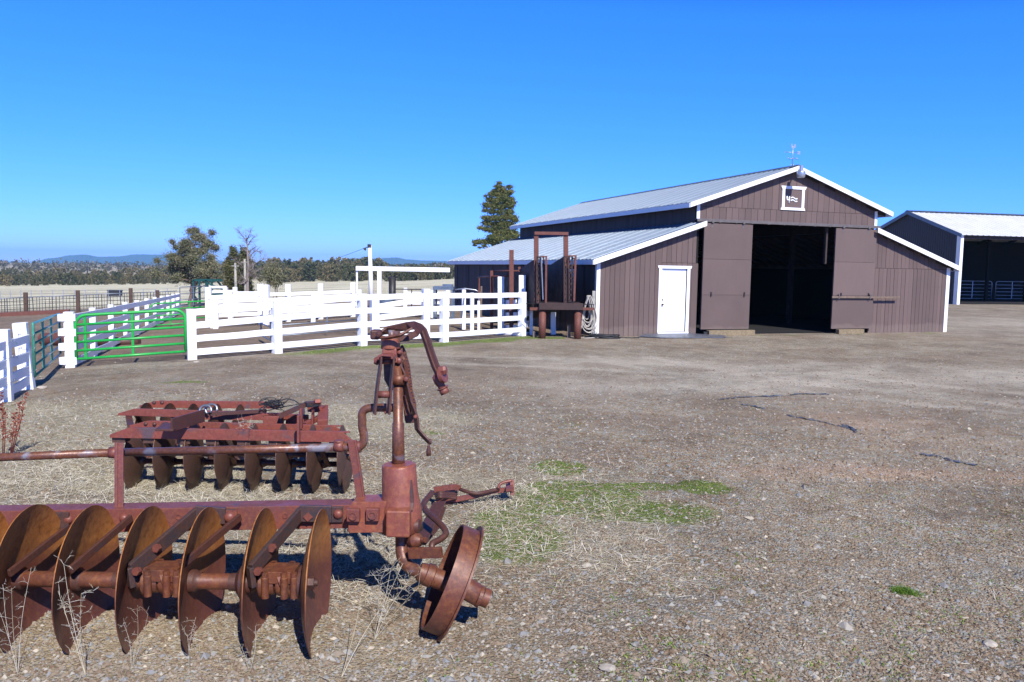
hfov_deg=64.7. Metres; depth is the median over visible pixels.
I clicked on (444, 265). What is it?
juniper
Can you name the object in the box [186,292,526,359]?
board fence
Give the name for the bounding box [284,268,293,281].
juniper
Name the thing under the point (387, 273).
juniper
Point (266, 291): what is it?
gate post
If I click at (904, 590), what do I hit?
green grass
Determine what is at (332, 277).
juniper
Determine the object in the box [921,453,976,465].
plastic strip
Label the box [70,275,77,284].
juniper
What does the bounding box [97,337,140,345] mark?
steel pipe
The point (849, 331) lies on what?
timber
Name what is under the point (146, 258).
hills
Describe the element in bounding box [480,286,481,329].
steel post
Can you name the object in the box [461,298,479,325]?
livestock fence panel
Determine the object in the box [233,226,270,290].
bare tree
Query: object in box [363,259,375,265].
juniper
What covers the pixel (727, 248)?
sliding door
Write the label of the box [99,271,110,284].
juniper
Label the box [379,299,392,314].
barrel
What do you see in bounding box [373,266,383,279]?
juniper
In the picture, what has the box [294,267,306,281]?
juniper
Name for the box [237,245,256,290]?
juniper tree
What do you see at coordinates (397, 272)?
juniper
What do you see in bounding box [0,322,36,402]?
board fence
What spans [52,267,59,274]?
juniper
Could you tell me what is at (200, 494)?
dry grass
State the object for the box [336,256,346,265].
juniper
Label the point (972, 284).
livestock fence panel
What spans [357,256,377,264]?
juniper
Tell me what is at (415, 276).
juniper
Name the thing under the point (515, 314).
board fence
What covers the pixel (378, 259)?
juniper
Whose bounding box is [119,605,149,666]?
dry weed
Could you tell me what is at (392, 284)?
pipe post
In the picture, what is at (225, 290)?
fence
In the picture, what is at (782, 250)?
barn
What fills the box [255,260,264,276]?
juniper
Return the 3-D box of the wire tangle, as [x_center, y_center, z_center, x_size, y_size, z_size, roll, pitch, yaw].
[-2.288,0.672,8.203,0.803,0.154,0.363,6,7,42]
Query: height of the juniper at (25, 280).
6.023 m
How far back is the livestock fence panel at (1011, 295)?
70.88 m
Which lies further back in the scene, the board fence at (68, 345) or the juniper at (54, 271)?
the juniper at (54, 271)
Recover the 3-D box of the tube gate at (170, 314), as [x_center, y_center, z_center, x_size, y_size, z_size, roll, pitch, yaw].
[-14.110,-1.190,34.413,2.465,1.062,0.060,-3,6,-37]
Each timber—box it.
[707,330,754,335]
[836,329,863,333]
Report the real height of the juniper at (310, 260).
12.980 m
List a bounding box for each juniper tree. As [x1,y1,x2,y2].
[144,223,228,305]
[221,244,243,290]
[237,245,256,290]
[256,262,287,297]
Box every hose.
[581,295,597,338]
[584,333,638,338]
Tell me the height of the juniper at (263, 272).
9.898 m
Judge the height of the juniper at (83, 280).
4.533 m
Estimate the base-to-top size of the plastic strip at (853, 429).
0.034 m
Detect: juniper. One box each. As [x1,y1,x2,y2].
[0,274,6,285]
[2,274,13,285]
[7,268,16,275]
[12,276,20,284]
[19,273,29,284]
[29,275,42,285]
[41,275,49,284]
[48,273,54,284]
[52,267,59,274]
[55,267,67,279]
[56,272,67,284]
[62,272,76,284]
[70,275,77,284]
[75,275,82,284]
[80,275,86,284]
[86,277,92,284]
[91,274,102,284]
[92,269,101,278]
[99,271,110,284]
[108,274,117,283]
[115,273,122,284]
[118,276,126,284]
[119,267,130,280]
[125,272,132,283]
[128,276,136,283]
[129,267,140,277]
[133,276,139,283]
[139,274,147,283]
[143,272,150,283]
[149,276,157,283]
[159,272,167,283]
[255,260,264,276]
[258,263,267,278]
[270,257,282,262]
[276,261,290,281]
[282,258,292,265]
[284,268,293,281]
[288,263,300,279]
[288,268,297,281]
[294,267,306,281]
[297,257,316,265]
[301,261,318,281]
[319,266,324,280]
[322,264,335,281]
[324,264,341,281]
[327,256,337,264]
[332,264,339,281]
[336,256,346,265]
[340,262,350,280]
[346,263,364,281]
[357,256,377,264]
[358,265,366,280]
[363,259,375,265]
[373,261,384,278]
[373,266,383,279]
[374,257,386,272]
[382,271,393,281]
[394,271,404,280]
[397,271,408,280]
[407,264,416,280]
[412,265,426,279]
[416,266,426,279]
[424,272,434,279]
[434,267,442,279]
[441,262,449,278]
[446,265,453,278]
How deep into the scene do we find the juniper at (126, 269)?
437.16 m
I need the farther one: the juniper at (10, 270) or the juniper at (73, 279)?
the juniper at (10, 270)
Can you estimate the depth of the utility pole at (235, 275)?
65.74 m
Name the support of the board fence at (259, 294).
on the ground at (458, 355)
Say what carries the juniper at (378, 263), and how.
on the ground at (458, 355)
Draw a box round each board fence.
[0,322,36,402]
[57,293,180,367]
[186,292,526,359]
[205,283,355,324]
[212,290,360,328]
[370,289,429,332]
[403,288,449,317]
[461,289,473,330]
[504,300,529,334]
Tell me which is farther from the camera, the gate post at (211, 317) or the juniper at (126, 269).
the juniper at (126, 269)
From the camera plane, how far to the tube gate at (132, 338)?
18.67 m
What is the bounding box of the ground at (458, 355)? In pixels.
[0,263,1023,681]
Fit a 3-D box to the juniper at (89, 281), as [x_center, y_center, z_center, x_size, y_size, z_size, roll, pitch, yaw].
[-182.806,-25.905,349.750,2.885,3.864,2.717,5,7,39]
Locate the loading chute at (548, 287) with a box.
[493,232,593,338]
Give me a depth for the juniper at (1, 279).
359.75 m
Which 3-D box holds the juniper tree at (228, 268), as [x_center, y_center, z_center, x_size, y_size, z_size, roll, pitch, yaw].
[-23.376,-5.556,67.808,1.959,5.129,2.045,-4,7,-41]
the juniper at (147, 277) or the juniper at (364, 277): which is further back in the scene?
the juniper at (147, 277)
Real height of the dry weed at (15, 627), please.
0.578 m
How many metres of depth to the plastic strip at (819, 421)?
12.02 m
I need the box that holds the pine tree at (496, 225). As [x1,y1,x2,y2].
[472,181,519,248]
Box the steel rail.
[478,270,519,277]
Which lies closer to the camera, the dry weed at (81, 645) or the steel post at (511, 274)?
the dry weed at (81, 645)
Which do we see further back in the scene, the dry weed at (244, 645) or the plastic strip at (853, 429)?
the plastic strip at (853, 429)
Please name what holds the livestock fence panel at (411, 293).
on the ground at (458, 355)
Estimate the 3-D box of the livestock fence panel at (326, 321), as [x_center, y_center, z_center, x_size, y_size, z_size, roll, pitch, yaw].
[-6.033,-0.555,25.030,0.046,0.701,3.147,5,7,41]
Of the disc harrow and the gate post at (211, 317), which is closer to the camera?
the disc harrow
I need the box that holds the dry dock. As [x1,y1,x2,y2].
[0,392,28,452]
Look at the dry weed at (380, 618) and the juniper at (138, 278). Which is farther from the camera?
the juniper at (138, 278)
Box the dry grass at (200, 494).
[0,390,1022,681]
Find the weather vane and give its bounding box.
[788,144,800,165]
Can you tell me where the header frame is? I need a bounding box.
[356,266,449,307]
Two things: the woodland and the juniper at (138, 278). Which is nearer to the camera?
the juniper at (138, 278)
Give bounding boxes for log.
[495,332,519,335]
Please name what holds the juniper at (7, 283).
on the ground at (458, 355)
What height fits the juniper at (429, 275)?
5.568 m
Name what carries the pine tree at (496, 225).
on the ground at (458, 355)
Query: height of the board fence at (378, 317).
1.654 m
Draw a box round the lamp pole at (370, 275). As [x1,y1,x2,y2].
[363,244,373,306]
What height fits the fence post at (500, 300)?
2.011 m
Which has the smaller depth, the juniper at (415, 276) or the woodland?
the juniper at (415, 276)
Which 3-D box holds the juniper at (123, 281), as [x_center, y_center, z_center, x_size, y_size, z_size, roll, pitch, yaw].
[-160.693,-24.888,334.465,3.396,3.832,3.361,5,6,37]
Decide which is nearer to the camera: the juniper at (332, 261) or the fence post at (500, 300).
the fence post at (500, 300)
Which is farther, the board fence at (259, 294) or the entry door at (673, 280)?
the board fence at (259, 294)
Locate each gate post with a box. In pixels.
[210,299,218,327]
[263,285,269,324]
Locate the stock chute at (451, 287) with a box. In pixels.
[433,284,477,318]
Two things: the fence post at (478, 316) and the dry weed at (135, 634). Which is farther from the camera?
the fence post at (478, 316)
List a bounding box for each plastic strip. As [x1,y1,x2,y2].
[720,395,781,398]
[786,414,856,429]
[789,393,828,394]
[841,424,857,431]
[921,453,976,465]
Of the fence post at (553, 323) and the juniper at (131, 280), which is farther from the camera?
the juniper at (131, 280)
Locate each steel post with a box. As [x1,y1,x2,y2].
[478,278,479,292]
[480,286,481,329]
[490,271,492,328]
[509,250,513,327]
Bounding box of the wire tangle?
[258,397,318,410]
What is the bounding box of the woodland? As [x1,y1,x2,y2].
[0,258,453,273]
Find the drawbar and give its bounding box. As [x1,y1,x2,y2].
[433,479,513,505]
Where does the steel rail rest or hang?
attached to the steel post at (491, 299)
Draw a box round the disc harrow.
[110,399,352,493]
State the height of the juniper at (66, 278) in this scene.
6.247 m
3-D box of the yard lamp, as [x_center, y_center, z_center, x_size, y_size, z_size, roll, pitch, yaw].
[10.023,-5.886,28.111,0.300,0.420,0.459,1,5,0]
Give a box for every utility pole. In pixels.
[231,263,238,286]
[241,259,246,290]
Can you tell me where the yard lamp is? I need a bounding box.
[797,165,805,177]
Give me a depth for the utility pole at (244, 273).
65.71 m
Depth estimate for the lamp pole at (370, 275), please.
45.74 m
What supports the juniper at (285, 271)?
on the ground at (458, 355)
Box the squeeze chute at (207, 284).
[192,279,222,308]
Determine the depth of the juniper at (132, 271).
456.23 m
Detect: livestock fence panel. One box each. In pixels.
[179,286,206,306]
[260,315,270,340]
[282,317,356,335]
[393,289,420,316]
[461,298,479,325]
[960,281,991,298]
[994,281,1023,298]
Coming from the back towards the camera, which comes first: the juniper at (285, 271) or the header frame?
the juniper at (285, 271)
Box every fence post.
[477,301,479,329]
[498,277,503,328]
[519,275,525,291]
[530,311,532,334]
[551,312,555,334]
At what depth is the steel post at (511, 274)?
27.05 m
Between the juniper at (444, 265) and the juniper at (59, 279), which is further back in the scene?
the juniper at (59, 279)
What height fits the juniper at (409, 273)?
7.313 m
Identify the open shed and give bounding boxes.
[875,210,1023,304]
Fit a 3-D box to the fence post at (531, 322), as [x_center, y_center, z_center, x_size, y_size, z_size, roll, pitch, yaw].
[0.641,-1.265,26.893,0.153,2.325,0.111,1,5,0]
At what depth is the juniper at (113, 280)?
361.97 m
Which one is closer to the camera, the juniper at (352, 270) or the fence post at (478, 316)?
the fence post at (478, 316)
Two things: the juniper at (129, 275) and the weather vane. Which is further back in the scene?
the juniper at (129, 275)
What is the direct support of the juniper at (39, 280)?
on the ground at (458, 355)
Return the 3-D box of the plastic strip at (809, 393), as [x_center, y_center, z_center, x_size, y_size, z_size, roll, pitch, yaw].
[5.358,0.956,14.652,0.834,0.029,0.156,0,5,-11]
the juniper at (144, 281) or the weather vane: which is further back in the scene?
the juniper at (144, 281)
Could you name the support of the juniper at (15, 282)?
on the ground at (458, 355)
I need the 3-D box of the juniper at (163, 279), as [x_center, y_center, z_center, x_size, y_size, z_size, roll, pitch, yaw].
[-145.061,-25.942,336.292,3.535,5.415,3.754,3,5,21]
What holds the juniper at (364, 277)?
on the ground at (458, 355)
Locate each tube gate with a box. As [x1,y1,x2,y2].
[31,313,61,376]
[74,309,186,359]
[149,300,204,325]
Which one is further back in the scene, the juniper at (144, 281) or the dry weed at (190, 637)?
the juniper at (144, 281)
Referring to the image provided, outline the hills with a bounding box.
[9,254,446,265]
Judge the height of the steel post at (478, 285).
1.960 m
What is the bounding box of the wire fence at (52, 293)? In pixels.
[0,287,204,299]
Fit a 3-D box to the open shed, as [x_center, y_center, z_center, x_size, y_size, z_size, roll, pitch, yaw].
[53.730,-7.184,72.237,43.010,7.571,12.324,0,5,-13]
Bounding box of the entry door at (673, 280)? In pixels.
[660,268,685,331]
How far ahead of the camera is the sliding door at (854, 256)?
29.78 m
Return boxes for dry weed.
[0,566,35,672]
[54,552,98,674]
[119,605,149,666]
[181,617,196,656]
[233,624,260,670]
[341,594,387,676]
[363,556,421,639]
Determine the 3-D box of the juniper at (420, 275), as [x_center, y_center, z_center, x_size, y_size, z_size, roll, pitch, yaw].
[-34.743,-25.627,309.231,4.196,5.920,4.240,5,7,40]
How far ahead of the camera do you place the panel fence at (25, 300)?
55.44 m
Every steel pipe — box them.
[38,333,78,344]
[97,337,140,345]
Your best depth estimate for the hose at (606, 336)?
25.91 m
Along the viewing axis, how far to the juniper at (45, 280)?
347.71 m
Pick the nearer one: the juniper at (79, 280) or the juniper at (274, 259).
the juniper at (79, 280)
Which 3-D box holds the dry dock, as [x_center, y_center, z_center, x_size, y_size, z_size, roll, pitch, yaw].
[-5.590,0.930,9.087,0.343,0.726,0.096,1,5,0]
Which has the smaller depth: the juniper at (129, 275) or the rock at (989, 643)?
the rock at (989, 643)
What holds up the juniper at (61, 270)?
on the ground at (458, 355)
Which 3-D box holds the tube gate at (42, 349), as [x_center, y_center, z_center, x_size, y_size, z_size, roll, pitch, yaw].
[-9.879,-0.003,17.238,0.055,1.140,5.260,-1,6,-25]
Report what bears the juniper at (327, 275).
on the ground at (458, 355)
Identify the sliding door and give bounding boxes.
[700,220,752,328]
[830,225,876,328]
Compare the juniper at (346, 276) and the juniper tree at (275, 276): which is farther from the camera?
the juniper at (346, 276)
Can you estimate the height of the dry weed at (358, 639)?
0.376 m
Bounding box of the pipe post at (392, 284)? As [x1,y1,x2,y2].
[389,277,395,306]
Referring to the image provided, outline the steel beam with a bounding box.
[0,309,69,316]
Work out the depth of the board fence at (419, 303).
35.30 m
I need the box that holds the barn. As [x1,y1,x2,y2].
[447,164,961,335]
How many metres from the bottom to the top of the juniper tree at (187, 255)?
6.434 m
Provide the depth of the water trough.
120.12 m
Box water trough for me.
[107,290,122,295]
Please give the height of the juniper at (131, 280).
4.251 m
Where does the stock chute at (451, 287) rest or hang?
on the ground at (458, 355)
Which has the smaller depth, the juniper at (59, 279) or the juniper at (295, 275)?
the juniper at (295, 275)
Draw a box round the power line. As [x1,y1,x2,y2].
[247,249,360,267]
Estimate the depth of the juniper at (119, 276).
342.12 m
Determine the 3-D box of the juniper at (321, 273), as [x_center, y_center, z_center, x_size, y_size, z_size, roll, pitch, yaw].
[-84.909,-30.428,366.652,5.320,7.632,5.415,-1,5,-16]
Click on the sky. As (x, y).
(323, 129)
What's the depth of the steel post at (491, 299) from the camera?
28.91 m
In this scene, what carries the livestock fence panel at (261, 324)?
on the ground at (458, 355)
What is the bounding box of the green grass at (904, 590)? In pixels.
[158,336,1023,681]
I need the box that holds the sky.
[0,0,1023,262]
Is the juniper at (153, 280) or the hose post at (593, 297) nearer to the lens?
the hose post at (593, 297)
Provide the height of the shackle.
0.116 m
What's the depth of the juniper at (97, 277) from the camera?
334.05 m
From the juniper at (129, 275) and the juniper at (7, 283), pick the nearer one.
the juniper at (7, 283)
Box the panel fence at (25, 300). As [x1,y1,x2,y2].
[0,288,175,312]
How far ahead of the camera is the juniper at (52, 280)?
369.50 m
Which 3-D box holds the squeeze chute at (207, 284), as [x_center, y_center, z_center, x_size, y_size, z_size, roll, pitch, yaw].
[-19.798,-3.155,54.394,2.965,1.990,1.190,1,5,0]
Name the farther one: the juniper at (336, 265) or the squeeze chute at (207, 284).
the juniper at (336, 265)
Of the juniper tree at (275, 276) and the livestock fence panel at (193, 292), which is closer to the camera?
the livestock fence panel at (193, 292)
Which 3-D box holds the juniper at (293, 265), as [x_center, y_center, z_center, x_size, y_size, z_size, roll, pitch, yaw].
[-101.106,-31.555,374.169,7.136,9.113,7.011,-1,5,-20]
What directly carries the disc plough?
on the ground at (458, 355)
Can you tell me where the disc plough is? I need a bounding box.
[0,321,491,658]
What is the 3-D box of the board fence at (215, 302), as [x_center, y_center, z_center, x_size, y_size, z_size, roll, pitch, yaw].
[-8.814,-1.206,31.968,5.677,1.686,0.358,-1,5,-19]
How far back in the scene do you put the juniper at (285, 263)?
437.50 m
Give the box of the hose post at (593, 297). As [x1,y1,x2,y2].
[591,291,595,333]
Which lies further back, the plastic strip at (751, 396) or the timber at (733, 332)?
the timber at (733, 332)
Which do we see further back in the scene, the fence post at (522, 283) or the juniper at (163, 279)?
the juniper at (163, 279)
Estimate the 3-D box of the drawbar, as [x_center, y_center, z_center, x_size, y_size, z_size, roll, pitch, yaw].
[-0.345,1.399,7.523,0.832,0.208,0.338,-1,6,-24]
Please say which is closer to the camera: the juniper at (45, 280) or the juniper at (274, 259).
the juniper at (45, 280)
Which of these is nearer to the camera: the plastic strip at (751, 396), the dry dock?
the dry dock
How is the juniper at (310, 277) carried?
on the ground at (458, 355)
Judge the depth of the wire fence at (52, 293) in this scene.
101.52 m
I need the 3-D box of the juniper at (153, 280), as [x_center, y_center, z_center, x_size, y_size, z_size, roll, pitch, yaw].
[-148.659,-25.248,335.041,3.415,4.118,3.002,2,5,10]
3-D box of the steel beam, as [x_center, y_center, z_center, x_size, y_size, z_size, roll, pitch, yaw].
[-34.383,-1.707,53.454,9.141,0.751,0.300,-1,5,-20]
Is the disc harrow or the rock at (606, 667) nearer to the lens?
the rock at (606, 667)
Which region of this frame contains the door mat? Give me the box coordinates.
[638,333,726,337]
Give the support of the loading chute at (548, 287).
on the ground at (458, 355)
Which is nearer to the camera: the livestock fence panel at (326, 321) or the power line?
the livestock fence panel at (326, 321)
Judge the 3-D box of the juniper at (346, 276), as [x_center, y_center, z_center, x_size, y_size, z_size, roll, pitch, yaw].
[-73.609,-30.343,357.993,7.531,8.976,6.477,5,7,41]
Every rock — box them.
[598,663,615,671]
[982,639,997,647]
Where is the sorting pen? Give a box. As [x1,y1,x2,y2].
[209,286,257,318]
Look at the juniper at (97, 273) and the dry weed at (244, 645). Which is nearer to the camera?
the dry weed at (244, 645)
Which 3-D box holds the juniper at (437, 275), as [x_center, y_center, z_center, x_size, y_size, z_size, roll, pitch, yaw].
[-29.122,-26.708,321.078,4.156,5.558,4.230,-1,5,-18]
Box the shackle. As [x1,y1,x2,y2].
[198,403,217,414]

